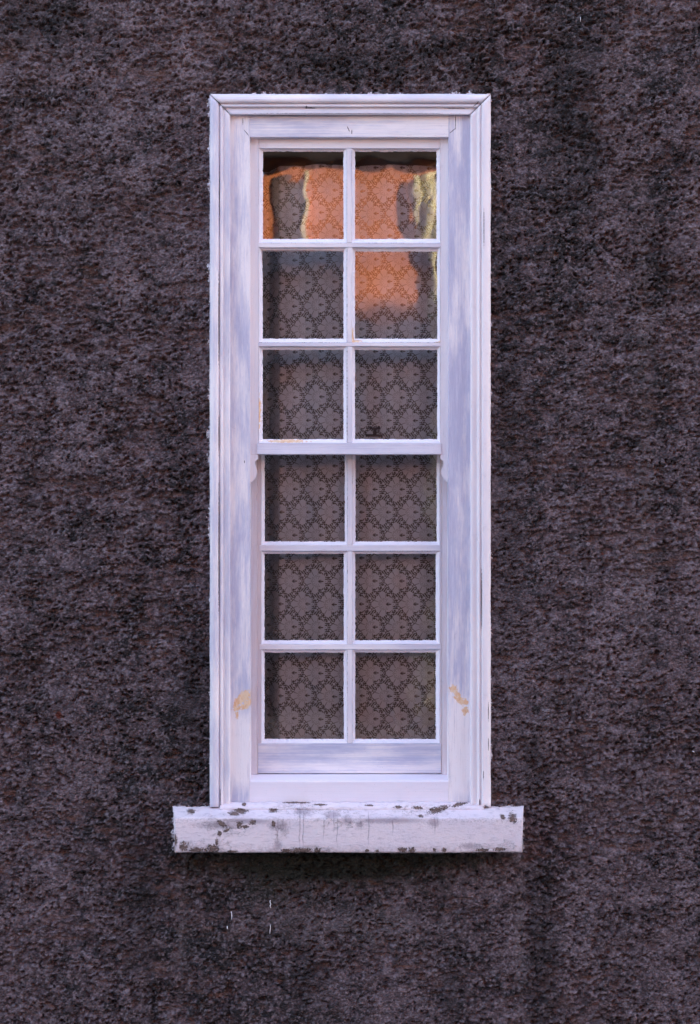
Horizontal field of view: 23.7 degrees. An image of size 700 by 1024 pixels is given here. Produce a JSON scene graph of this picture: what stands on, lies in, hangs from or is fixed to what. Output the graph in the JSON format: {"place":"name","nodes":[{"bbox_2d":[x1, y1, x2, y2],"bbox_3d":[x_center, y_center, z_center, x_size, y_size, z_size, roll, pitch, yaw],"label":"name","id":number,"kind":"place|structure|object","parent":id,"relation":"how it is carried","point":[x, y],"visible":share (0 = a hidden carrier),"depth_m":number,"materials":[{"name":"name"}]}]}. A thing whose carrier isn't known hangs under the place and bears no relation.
{"place":"outdoors","nodes":[
{"label":"outdoors","id":0,"kind":"place"},
{"bbox_2d":[259,151,439,738],"bbox_3d":[0.000,-0.100,7.101,4.200,3.800,3.598,0,0,0],"label":"room","id":1,"kind":"object","parent":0,"point":[273,160],"depth_m":8.80,"materials":[{"name":"paint"}]},
{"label":"pavement","id":2,"kind":"structure","parent":0,"visible":0},
{"bbox_2d":[0,0,699,1023],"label":"roughcast wall","id":3,"kind":"structure","parent":2,"relation":"on","point":[580,908],"depth_m":5.00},
{"bbox_2d":[172,94,523,852],"bbox_3d":[-0.006,-0.127,5.021,1.055,2.266,0.215,0,0,0],"label":"sash window","id":4,"kind":"structure","parent":3,"relation":"attached to","point":[348,794],"depth_m":5.00,"materials":[{"name":"paint"}]},
{"bbox_2d":[260,164,438,741],"bbox_3d":[-0.003,-0.139,5.181,0.703,1.870,0.102,0,0,8],"label":"lace curtain","id":5,"kind":"object","parent":4,"relation":"hanging from","point":[301,192],"visible":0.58,"depth_m":5.17,"materials":[{"name":"grey fabric"}]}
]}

